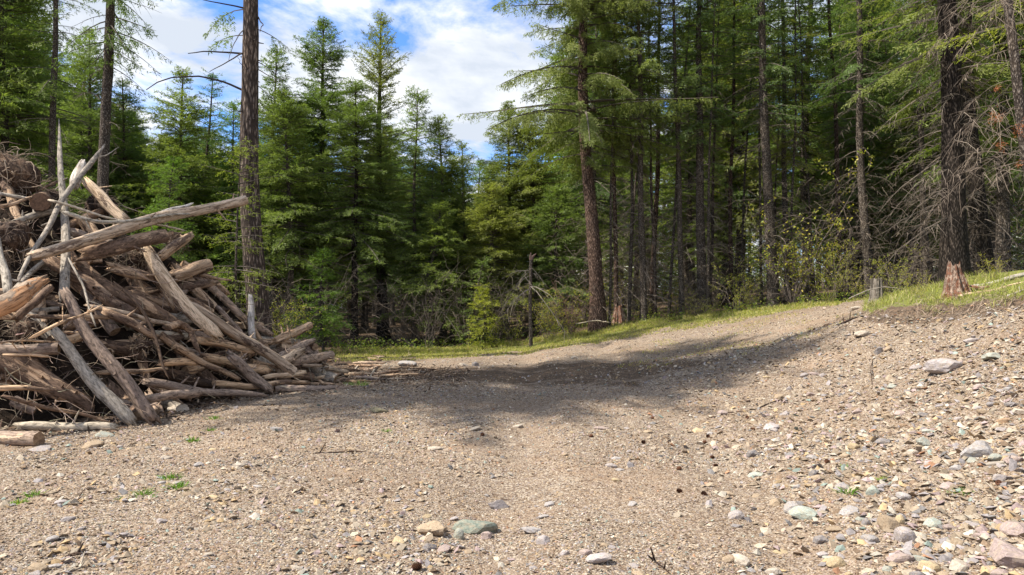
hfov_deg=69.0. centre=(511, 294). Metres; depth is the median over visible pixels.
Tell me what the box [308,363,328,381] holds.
log
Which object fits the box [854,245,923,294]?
shrub
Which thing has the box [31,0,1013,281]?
sky
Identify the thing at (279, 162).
forest fir
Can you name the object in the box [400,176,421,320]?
forest fir
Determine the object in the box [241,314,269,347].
log
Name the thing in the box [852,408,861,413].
stone
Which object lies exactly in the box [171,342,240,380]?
log
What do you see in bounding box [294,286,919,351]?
undergrowth
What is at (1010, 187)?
forest fir
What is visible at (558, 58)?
forest fir
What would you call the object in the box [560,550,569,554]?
stone
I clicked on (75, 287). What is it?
log
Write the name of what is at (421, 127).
slim fir
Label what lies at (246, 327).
log
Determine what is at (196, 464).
stone
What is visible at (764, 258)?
forest fir
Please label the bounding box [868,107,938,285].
forest fir
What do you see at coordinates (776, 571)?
stone
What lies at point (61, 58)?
forest fir
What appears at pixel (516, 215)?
forest fir
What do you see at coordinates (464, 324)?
shrub
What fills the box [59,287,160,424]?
log
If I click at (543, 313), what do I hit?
shrub
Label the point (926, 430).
stone
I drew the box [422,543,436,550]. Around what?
stone
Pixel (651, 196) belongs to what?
slender fir
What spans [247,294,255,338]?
dead stub
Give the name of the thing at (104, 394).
log
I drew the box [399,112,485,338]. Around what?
fir tree
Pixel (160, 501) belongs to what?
moss
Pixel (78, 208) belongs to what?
pole
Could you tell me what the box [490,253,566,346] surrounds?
broken snag
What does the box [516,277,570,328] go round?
shrub
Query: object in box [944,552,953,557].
stone
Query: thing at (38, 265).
log
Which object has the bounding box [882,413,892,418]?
stone
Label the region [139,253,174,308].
log
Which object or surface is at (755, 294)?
shrub
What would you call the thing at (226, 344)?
log
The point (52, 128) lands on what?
tall fir
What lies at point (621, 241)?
forest fir
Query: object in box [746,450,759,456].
stone
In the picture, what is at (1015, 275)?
fallen log
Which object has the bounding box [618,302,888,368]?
sparse grass
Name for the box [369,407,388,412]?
stone
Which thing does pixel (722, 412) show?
stone
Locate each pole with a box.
[0,190,25,198]
[0,196,32,215]
[1,395,110,422]
[26,314,108,319]
[37,180,57,191]
[48,199,185,230]
[51,120,77,302]
[62,211,189,228]
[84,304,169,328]
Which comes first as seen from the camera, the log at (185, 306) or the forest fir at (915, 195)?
the log at (185, 306)
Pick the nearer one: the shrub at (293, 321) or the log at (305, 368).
the log at (305, 368)
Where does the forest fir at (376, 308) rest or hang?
on the ground at (532, 408)
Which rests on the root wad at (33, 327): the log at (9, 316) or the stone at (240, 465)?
the log at (9, 316)
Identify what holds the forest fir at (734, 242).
on the ground at (532, 408)
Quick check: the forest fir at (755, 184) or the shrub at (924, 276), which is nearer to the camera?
the shrub at (924, 276)
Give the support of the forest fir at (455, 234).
on the ground at (532, 408)
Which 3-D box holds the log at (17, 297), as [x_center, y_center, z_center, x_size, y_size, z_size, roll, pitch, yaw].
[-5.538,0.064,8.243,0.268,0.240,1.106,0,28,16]
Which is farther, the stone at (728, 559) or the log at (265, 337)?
the log at (265, 337)
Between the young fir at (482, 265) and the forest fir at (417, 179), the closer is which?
the young fir at (482, 265)
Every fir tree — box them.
[34,25,159,234]
[73,77,175,234]
[118,65,234,283]
[160,67,239,261]
[194,99,259,313]
[209,42,342,335]
[210,86,362,330]
[282,77,417,345]
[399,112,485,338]
[422,138,502,332]
[423,181,543,339]
[471,99,557,331]
[482,107,586,330]
[494,183,626,329]
[920,1,1023,193]
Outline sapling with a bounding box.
[198,137,281,316]
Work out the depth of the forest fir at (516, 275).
37.70 m
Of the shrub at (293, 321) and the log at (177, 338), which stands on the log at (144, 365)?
the log at (177, 338)
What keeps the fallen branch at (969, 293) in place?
on the ground at (532, 408)
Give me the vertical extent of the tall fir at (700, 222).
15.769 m
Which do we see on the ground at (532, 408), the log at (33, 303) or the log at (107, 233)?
the log at (33, 303)
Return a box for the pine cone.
[411,562,421,569]
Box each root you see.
[0,353,94,413]
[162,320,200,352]
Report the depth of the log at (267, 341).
12.09 m
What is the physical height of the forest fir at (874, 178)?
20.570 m
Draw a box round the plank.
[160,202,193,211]
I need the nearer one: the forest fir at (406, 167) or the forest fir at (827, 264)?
the forest fir at (406, 167)
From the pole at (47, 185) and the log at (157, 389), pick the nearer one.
the log at (157, 389)
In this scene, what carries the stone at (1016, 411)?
on the ground at (532, 408)
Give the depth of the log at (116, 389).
9.29 m
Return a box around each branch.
[16,144,104,282]
[68,257,102,326]
[113,281,168,378]
[576,320,609,323]
[838,311,858,324]
[848,287,900,298]
[958,282,1022,296]
[969,285,989,289]
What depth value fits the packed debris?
9.83 m
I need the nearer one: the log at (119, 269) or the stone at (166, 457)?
the stone at (166, 457)
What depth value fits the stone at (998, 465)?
5.09 m
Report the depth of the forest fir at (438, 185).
24.76 m
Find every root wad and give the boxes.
[0,142,58,209]
[0,216,44,271]
[0,312,52,344]
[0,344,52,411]
[39,185,78,215]
[73,189,129,225]
[102,250,146,278]
[130,333,156,359]
[159,230,190,255]
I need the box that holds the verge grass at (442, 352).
[319,296,868,361]
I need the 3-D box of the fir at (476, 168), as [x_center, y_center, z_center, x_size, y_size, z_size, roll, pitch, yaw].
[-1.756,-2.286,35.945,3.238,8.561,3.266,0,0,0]
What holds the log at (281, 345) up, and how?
on the log at (328, 374)
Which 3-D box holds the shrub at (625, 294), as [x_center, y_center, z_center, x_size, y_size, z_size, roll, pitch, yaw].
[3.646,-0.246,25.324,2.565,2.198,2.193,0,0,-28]
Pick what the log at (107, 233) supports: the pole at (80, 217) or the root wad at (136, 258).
the pole at (80, 217)
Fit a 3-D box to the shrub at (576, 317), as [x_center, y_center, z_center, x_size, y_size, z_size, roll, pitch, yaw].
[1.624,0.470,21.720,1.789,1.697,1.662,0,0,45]
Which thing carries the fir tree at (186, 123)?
on the ground at (532, 408)
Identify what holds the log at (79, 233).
on the root wad at (136, 258)
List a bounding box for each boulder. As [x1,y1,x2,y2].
[989,537,1023,567]
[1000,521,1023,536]
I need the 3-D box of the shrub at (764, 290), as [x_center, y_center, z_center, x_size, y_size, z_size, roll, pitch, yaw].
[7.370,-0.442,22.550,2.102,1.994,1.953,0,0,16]
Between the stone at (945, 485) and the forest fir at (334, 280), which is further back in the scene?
the forest fir at (334, 280)
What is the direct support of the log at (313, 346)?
on the log at (309, 349)
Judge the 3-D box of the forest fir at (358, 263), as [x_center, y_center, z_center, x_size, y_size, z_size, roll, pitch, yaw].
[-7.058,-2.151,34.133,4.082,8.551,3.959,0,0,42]
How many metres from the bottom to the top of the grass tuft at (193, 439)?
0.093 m
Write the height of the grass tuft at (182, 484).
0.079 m
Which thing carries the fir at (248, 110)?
on the ground at (532, 408)
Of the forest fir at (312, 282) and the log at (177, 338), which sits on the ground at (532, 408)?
the forest fir at (312, 282)
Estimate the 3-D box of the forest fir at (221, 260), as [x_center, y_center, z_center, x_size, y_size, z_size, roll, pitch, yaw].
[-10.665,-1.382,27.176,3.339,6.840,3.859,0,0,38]
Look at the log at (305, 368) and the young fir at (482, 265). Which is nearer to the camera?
the log at (305, 368)
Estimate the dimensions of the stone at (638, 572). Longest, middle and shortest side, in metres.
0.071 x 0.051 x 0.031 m
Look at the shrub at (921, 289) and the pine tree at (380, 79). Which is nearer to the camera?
the shrub at (921, 289)
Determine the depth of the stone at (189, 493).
5.58 m
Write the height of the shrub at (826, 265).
2.823 m
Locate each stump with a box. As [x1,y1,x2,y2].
[611,304,624,324]
[867,277,883,305]
[940,261,971,300]
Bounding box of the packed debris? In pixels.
[0,194,295,427]
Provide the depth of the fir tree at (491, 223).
24.22 m
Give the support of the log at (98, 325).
on the packed debris
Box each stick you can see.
[0,338,59,350]
[3,353,49,359]
[28,304,101,338]
[198,274,231,280]
[298,382,333,384]
[307,375,324,381]
[339,368,360,371]
[345,380,381,381]
[348,363,380,367]
[352,371,384,379]
[353,361,384,363]
[356,370,400,375]
[363,364,376,370]
[374,373,401,376]
[392,363,413,368]
[400,372,423,375]
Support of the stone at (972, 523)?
on the ground at (532, 408)
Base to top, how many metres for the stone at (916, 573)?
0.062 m
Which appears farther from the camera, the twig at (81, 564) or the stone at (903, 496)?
the stone at (903, 496)
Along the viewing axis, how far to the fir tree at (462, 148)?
28.00 m
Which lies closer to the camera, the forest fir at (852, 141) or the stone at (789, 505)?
the stone at (789, 505)
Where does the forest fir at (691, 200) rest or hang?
on the ground at (532, 408)
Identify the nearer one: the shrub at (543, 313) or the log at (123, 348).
the log at (123, 348)
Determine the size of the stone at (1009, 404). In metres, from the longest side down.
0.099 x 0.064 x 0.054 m
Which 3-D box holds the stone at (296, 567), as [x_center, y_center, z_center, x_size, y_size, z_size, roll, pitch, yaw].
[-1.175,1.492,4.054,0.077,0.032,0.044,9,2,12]
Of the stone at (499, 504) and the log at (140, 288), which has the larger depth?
the log at (140, 288)
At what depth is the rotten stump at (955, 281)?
11.71 m
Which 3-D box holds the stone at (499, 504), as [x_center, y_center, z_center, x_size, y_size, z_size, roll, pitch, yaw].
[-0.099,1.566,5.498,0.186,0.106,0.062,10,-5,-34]
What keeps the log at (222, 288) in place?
on the log at (223, 298)
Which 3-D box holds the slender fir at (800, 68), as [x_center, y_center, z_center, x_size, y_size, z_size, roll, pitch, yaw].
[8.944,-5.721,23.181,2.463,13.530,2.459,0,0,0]
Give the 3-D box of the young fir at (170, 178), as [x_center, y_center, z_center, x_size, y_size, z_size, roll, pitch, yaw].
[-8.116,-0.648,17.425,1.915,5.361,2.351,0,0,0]
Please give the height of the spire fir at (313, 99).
11.469 m
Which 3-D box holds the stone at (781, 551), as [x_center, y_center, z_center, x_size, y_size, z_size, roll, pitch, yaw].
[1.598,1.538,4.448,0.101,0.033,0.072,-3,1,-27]
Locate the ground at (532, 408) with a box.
[0,270,1023,574]
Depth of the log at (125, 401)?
9.09 m
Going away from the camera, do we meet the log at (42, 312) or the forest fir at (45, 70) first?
the log at (42, 312)
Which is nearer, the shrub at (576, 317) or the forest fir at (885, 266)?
the shrub at (576, 317)
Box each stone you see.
[27,445,50,450]
[28,562,48,571]
[28,570,40,574]
[45,535,58,541]
[48,563,62,567]
[54,499,67,503]
[61,516,75,521]
[82,440,104,447]
[95,431,113,436]
[157,518,167,523]
[160,455,172,458]
[161,447,171,450]
[165,404,188,411]
[183,492,194,495]
[193,462,203,466]
[232,463,246,467]
[270,427,282,430]
[291,565,302,569]
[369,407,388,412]
[392,536,404,543]
[398,361,416,365]
[417,520,443,535]
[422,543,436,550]
[427,446,442,449]
[437,544,449,552]
[452,519,497,533]
[453,528,463,539]
[464,549,472,553]
[470,426,481,430]
[481,531,492,538]
[488,499,508,508]
[513,424,523,427]
[520,527,541,532]
[536,535,549,544]
[538,514,548,518]
[544,501,553,506]
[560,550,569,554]
[578,549,591,555]
[585,552,611,563]
[593,426,608,429]
[605,463,616,467]
[628,501,636,505]
[628,563,638,567]
[631,571,643,574]
[692,427,703,432]
[717,410,727,414]
[722,555,734,562]
[725,491,734,496]
[728,510,743,519]
[731,524,741,527]
[732,553,749,566]
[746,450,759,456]
[746,567,755,572]
[747,420,757,423]
[747,472,763,476]
[752,493,759,497]
[763,423,778,429]
[764,568,781,574]
[769,498,781,506]
[772,548,788,553]
[774,393,782,398]
[783,501,804,513]
[788,506,817,519]
[800,372,808,376]
[805,455,817,458]
[808,470,819,476]
[811,474,826,479]
[812,535,828,543]
[816,551,828,557]
[825,526,841,531]
[826,556,845,567]
[838,454,849,457]
[838,505,858,515]
[840,484,849,489]
[844,472,852,477]
[847,443,859,449]
[850,306,860,310]
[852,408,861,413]
[854,330,870,336]
[860,534,878,542]
[861,518,870,524]
[865,485,879,494]
[872,416,882,420]
[874,346,882,354]
[874,438,890,443]
[877,514,900,529]
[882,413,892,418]
[882,566,892,571]
[886,552,914,563]
[887,383,896,387]
[894,410,905,415]
[894,526,915,542]
[895,492,911,499]
[895,514,904,523]
[906,449,918,454]
[909,571,924,574]
[911,555,927,560]
[915,536,924,543]
[916,436,930,445]
[917,412,927,416]
[917,560,941,572]
[921,429,932,432]
[923,358,961,373]
[923,517,941,527]
[932,571,949,574]
[938,473,952,479]
[939,481,955,488]
[942,524,955,529]
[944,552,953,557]
[949,465,961,469]
[949,558,967,570]
[950,458,965,462]
[950,538,963,546]
[960,440,992,458]
[963,338,978,343]
[963,520,979,525]
[966,457,977,462]
[973,384,982,387]
[975,526,982,531]
[976,409,987,413]
[981,352,1000,359]
[986,402,993,406]
[987,453,1002,460]
[990,568,1004,574]
[992,474,1006,481]
[995,427,1006,430]
[996,418,1013,423]
[996,463,1007,467]
[997,495,1010,499]
[1002,453,1017,455]
[1003,455,1023,464]
[1004,402,1017,406]
[1012,408,1023,414]
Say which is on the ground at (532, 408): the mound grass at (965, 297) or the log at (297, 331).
the mound grass at (965, 297)
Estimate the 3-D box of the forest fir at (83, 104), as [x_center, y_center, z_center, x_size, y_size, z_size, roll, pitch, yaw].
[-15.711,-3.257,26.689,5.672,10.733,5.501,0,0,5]
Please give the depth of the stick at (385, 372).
13.84 m
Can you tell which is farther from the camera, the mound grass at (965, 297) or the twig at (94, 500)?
the mound grass at (965, 297)
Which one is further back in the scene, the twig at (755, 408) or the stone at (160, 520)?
the twig at (755, 408)
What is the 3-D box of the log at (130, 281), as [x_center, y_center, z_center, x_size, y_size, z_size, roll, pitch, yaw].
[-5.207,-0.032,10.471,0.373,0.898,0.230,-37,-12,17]
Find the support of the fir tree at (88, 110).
on the ground at (532, 408)
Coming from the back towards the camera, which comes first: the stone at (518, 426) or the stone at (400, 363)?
the stone at (400, 363)
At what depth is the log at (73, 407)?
8.80 m
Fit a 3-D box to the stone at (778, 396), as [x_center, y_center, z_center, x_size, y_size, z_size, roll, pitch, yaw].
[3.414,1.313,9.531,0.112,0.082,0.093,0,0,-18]
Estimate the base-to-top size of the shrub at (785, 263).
4.541 m
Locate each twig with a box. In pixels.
[61,551,86,571]
[65,542,96,556]
[69,480,118,502]
[313,442,365,453]
[410,365,449,369]
[647,547,670,573]
[728,398,783,412]
[910,379,988,389]
[983,455,1023,465]
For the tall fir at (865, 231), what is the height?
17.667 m
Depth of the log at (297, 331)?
12.49 m
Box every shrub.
[244,297,301,336]
[246,251,368,340]
[270,280,327,339]
[358,272,436,346]
[371,249,459,345]
[402,274,463,347]
[435,259,527,344]
[441,268,528,334]
[468,276,526,344]
[472,265,517,331]
[498,310,528,342]
[500,267,544,334]
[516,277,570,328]
[520,283,580,338]
[527,286,580,337]
[534,282,593,335]
[543,281,597,333]
[548,281,587,326]
[566,283,615,326]
[579,259,638,313]
[603,269,659,316]
[605,277,654,320]
[632,292,657,314]
[657,276,695,314]
[674,295,703,316]
[675,287,717,314]
[684,288,712,314]
[703,300,717,314]
[708,258,763,310]
[714,146,873,303]
[722,247,791,307]
[735,277,766,306]
[740,293,764,308]
[754,217,858,301]
[777,278,811,304]
[781,261,825,301]
[796,239,859,301]
[818,286,838,302]
[819,250,889,300]
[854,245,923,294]
[900,270,935,297]
[907,266,936,285]
[977,251,1008,278]
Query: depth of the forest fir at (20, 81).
20.96 m
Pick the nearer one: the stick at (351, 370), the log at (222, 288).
the log at (222, 288)
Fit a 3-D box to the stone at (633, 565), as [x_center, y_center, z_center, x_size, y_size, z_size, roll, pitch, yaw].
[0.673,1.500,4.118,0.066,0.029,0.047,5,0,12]
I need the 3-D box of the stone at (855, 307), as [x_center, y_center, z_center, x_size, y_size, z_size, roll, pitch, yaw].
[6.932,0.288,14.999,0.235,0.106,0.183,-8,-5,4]
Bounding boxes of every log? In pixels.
[0,180,21,218]
[0,238,23,292]
[0,274,49,317]
[0,288,58,301]
[0,312,14,321]
[0,339,60,356]
[0,371,11,381]
[0,382,14,385]
[0,419,44,445]
[9,395,36,414]
[11,209,52,223]
[11,284,53,322]
[12,410,120,431]
[14,260,44,286]
[15,306,59,312]
[24,193,248,260]
[25,312,53,340]
[29,191,52,210]
[29,238,38,248]
[33,287,47,323]
[42,256,139,313]
[46,299,63,307]
[50,323,136,425]
[57,208,103,229]
[57,256,102,263]
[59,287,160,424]
[60,318,99,330]
[60,327,98,337]
[62,331,78,334]
[66,403,77,416]
[67,333,82,343]
[69,159,85,190]
[70,228,111,244]
[70,254,182,334]
[70,281,81,293]
[72,229,168,261]
[77,214,97,232]
[80,288,120,335]
[81,176,130,225]
[95,367,167,375]
[96,313,136,328]
[100,339,147,362]
[100,340,128,352]
[101,306,160,339]
[105,261,159,290]
[106,378,142,420]
[114,317,147,325]
[120,398,136,411]
[122,286,161,293]
[124,304,192,330]
[125,277,157,293]
[128,288,182,313]
[128,333,150,377]
[135,374,182,403]
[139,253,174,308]
[139,330,189,339]
[141,246,224,340]
[141,280,173,303]
[142,376,267,400]
[144,388,162,416]
[145,388,200,402]
[152,334,184,344]
[155,366,219,388]
[157,231,194,260]
[157,357,199,365]
[159,331,192,357]
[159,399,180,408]
[162,290,194,299]
[169,259,212,282]
[169,262,216,308]
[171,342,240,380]
[172,327,232,350]
[174,341,196,375]
[175,349,239,369]
[177,280,220,290]
[180,260,230,295]
[181,362,221,373]
[186,295,213,312]
[186,347,202,355]
[191,301,296,375]
[193,274,273,336]
[196,336,254,358]
[196,369,235,397]
[198,299,229,312]
[198,353,272,374]
[212,380,310,388]
[216,305,242,332]
[225,350,273,393]
[236,322,263,328]
[237,352,255,361]
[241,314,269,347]
[247,358,314,380]
[253,355,274,371]
[255,336,296,341]
[255,338,292,344]
[257,348,287,354]
[261,370,306,380]
[269,322,312,344]
[274,384,347,391]
[275,346,305,366]
[276,343,306,355]
[277,368,293,384]
[278,337,315,355]
[291,349,335,365]
[298,340,326,364]
[298,365,337,382]
[301,363,323,371]
[301,364,322,367]
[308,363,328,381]
[309,343,317,349]
[325,366,348,373]
[973,272,1023,285]
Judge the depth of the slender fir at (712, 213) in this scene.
25.08 m
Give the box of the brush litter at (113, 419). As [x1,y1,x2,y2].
[0,163,469,446]
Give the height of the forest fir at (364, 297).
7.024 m
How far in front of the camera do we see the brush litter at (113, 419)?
10.36 m
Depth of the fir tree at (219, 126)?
27.06 m
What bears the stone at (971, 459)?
on the ground at (532, 408)
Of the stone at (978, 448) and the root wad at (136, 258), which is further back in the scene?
the root wad at (136, 258)
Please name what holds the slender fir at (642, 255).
on the ground at (532, 408)
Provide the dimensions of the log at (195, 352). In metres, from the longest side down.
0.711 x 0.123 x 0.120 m
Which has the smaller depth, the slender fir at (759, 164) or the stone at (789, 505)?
the stone at (789, 505)
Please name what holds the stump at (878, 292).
on the ground at (532, 408)
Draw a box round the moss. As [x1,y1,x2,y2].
[20,484,250,536]
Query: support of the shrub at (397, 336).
on the ground at (532, 408)
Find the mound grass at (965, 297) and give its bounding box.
[859,267,1023,316]
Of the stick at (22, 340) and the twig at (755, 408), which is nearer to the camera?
the stick at (22, 340)
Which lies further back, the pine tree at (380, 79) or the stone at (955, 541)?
the pine tree at (380, 79)
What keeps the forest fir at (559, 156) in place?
on the ground at (532, 408)
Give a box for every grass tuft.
[10,496,29,504]
[22,489,47,496]
[127,487,159,497]
[156,471,185,480]
[162,479,188,489]
[185,436,200,441]
[354,380,370,385]
[828,485,860,494]
[941,487,973,495]
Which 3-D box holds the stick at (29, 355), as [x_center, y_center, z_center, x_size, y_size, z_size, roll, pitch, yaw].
[-5.348,0.687,8.200,0.453,0.080,0.045,8,-5,-40]
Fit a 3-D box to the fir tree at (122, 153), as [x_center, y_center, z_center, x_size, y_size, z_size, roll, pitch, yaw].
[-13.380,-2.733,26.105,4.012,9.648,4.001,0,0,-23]
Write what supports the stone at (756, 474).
on the ground at (532, 408)
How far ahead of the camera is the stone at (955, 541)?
4.13 m
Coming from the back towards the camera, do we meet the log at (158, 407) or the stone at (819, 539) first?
the log at (158, 407)
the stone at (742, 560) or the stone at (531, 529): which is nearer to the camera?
the stone at (742, 560)
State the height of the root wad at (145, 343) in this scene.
0.392 m
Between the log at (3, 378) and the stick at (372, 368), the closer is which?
the log at (3, 378)
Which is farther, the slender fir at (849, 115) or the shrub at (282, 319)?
the slender fir at (849, 115)
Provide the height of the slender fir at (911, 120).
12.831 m
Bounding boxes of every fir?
[0,0,81,210]
[0,0,86,199]
[0,0,99,214]
[5,0,114,215]
[6,33,48,163]
[8,0,113,176]
[32,25,70,101]
[33,49,155,204]
[45,86,110,203]
[49,0,172,225]
[69,113,165,247]
[96,99,152,186]
[115,129,159,212]
[128,155,203,261]
[140,132,201,257]
[146,0,294,336]
[147,137,201,256]
[178,125,240,289]
[185,162,229,290]
[187,127,234,297]
[189,165,245,297]
[207,144,278,314]
[228,180,284,313]
[241,148,308,333]
[259,126,323,318]
[260,16,395,341]
[266,112,358,326]
[277,246,298,330]
[277,247,355,351]
[278,135,347,331]
[281,283,299,321]
[299,159,343,322]
[311,159,390,329]
[324,253,359,322]
[331,223,390,329]
[332,146,369,312]
[338,153,400,323]
[346,194,392,328]
[350,147,412,329]
[358,138,403,334]
[360,85,457,341]
[365,128,410,314]
[367,143,406,316]
[368,186,411,323]
[370,200,483,345]
[370,269,394,326]
[388,173,412,325]
[393,147,427,329]
[397,145,436,330]
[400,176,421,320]
[403,162,460,339]
[426,168,487,335]
[447,169,485,338]
[453,254,496,340]
[457,0,720,331]
[465,159,491,321]
[466,281,505,347]
[467,161,518,314]
[498,198,526,321]
[504,160,528,309]
[511,141,561,308]
[516,5,663,318]
[535,18,662,307]
[536,57,625,308]
[537,97,637,317]
[538,0,648,319]
[569,0,669,307]
[577,0,646,326]
[582,162,666,306]
[586,0,687,320]
[588,0,678,322]
[598,161,649,313]
[604,36,683,302]
[605,79,670,310]
[608,0,685,317]
[608,1,684,297]
[616,0,724,315]
[618,0,709,316]
[643,4,752,308]
[644,0,791,305]
[645,0,758,314]
[647,0,800,306]
[647,42,741,308]
[649,115,696,296]
[653,1,726,316]
[661,0,854,305]
[672,0,759,312]
[675,128,739,308]
[683,1,810,299]
[685,1,751,309]
[688,0,778,310]
[693,223,751,279]
[708,0,815,306]
[713,0,815,307]
[717,0,794,309]
[729,0,884,302]
[733,2,818,292]
[741,0,838,305]
[745,162,796,282]
[748,182,818,293]
[753,0,834,300]
[768,0,836,301]
[780,0,877,300]
[780,127,835,277]
[781,0,934,294]
[787,73,821,290]
[789,0,928,284]
[789,0,939,297]
[791,161,849,288]
[797,6,915,281]
[803,0,929,297]
[809,0,864,299]
[809,0,904,277]
[814,111,898,295]
[815,0,886,299]
[823,206,849,289]
[829,0,1023,282]
[848,6,896,278]
[850,2,910,289]
[852,0,1023,275]
[864,0,940,287]
[865,0,940,286]
[866,0,930,294]
[867,66,940,289]
[867,87,966,289]
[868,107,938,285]
[872,178,936,280]
[879,19,928,280]
[882,238,888,284]
[884,0,1023,272]
[904,0,995,276]
[905,94,1009,282]
[907,0,1018,254]
[909,1,1023,268]
[912,24,1023,251]
[915,0,1023,249]
[923,50,937,281]
[924,1,992,245]
[927,3,996,275]
[988,144,1023,229]
[989,58,1023,263]
[1009,119,1023,269]
[1010,206,1023,261]
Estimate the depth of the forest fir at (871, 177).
40.12 m
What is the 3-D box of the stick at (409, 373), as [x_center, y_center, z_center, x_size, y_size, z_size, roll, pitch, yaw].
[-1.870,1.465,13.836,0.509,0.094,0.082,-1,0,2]
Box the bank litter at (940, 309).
[806,282,1023,329]
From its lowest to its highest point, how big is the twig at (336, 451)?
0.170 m
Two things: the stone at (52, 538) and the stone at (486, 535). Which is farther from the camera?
the stone at (486, 535)
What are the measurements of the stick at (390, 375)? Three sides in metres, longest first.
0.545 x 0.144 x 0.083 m
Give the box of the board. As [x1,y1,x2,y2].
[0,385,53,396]
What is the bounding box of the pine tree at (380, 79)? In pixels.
[325,8,431,339]
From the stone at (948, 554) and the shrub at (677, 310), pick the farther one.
the shrub at (677, 310)
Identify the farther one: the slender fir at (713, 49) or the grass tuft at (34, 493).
the slender fir at (713, 49)
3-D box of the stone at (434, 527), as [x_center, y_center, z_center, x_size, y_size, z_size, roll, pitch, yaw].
[-0.508,1.508,4.770,0.178,0.101,0.139,-9,-4,18]
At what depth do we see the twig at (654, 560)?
4.12 m
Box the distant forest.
[44,57,1023,314]
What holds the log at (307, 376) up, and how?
on the ground at (532, 408)
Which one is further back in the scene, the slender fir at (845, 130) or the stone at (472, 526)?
the slender fir at (845, 130)
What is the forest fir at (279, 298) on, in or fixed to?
on the ground at (532, 408)
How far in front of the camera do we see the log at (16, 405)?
8.33 m
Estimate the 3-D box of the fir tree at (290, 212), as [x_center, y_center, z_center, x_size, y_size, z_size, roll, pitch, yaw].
[-6.714,-2.043,22.511,4.453,8.290,4.289,0,0,0]
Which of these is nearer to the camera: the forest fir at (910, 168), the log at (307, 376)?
the log at (307, 376)
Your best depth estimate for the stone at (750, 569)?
4.08 m
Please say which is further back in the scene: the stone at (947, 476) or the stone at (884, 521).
the stone at (947, 476)
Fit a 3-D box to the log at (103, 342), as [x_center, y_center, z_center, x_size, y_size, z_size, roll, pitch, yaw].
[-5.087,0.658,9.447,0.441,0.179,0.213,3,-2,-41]
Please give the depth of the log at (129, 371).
9.08 m
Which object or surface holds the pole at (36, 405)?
on the ground at (532, 408)
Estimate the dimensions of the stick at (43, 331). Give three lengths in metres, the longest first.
1.002 x 0.247 x 0.174 m
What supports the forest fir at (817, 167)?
on the ground at (532, 408)
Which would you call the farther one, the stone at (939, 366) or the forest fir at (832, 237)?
the forest fir at (832, 237)
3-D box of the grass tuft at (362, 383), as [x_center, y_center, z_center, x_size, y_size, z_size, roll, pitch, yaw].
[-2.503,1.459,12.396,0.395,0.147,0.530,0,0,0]
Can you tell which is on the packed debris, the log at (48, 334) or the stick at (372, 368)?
the log at (48, 334)
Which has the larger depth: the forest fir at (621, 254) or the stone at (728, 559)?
the forest fir at (621, 254)
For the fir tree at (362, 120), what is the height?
8.966 m
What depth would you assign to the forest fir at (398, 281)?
30.10 m
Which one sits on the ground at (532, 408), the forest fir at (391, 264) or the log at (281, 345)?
the forest fir at (391, 264)
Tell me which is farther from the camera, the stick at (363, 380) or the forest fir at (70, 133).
the forest fir at (70, 133)
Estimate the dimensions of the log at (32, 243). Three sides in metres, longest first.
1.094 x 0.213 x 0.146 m
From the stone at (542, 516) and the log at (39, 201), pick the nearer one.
the stone at (542, 516)
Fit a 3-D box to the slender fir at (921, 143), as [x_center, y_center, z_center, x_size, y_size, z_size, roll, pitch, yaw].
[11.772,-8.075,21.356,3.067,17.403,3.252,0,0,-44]
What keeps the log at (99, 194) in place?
on the log at (73, 222)
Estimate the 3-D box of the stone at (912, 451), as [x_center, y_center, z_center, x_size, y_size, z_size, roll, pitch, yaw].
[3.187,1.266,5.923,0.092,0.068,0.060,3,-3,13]
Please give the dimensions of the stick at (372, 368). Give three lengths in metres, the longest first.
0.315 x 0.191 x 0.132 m
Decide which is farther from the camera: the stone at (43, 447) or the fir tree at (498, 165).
the fir tree at (498, 165)
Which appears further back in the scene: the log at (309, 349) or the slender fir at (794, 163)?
the slender fir at (794, 163)
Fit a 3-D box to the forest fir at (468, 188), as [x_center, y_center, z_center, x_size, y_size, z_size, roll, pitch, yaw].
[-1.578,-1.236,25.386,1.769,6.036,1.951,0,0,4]
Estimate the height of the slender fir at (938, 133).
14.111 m
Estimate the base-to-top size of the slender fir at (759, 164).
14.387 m
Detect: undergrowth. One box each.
[269,124,1023,350]
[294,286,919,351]
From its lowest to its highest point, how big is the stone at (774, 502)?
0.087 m
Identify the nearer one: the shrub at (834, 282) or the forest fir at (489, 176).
the shrub at (834, 282)
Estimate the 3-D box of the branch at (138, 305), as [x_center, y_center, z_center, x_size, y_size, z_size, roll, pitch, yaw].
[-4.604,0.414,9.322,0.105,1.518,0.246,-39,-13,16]
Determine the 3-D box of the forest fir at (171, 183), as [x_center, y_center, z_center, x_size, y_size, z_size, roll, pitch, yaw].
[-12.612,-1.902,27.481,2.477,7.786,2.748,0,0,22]
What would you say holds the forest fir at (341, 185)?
on the ground at (532, 408)
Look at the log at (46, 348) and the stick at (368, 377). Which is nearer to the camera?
the log at (46, 348)
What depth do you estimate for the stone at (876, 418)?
7.40 m
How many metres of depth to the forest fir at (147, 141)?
29.86 m
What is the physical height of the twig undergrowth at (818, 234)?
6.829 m
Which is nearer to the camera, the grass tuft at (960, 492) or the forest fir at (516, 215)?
the grass tuft at (960, 492)
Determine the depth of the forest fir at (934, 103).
32.40 m
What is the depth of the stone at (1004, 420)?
5.84 m
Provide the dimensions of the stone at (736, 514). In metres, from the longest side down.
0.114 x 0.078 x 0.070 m

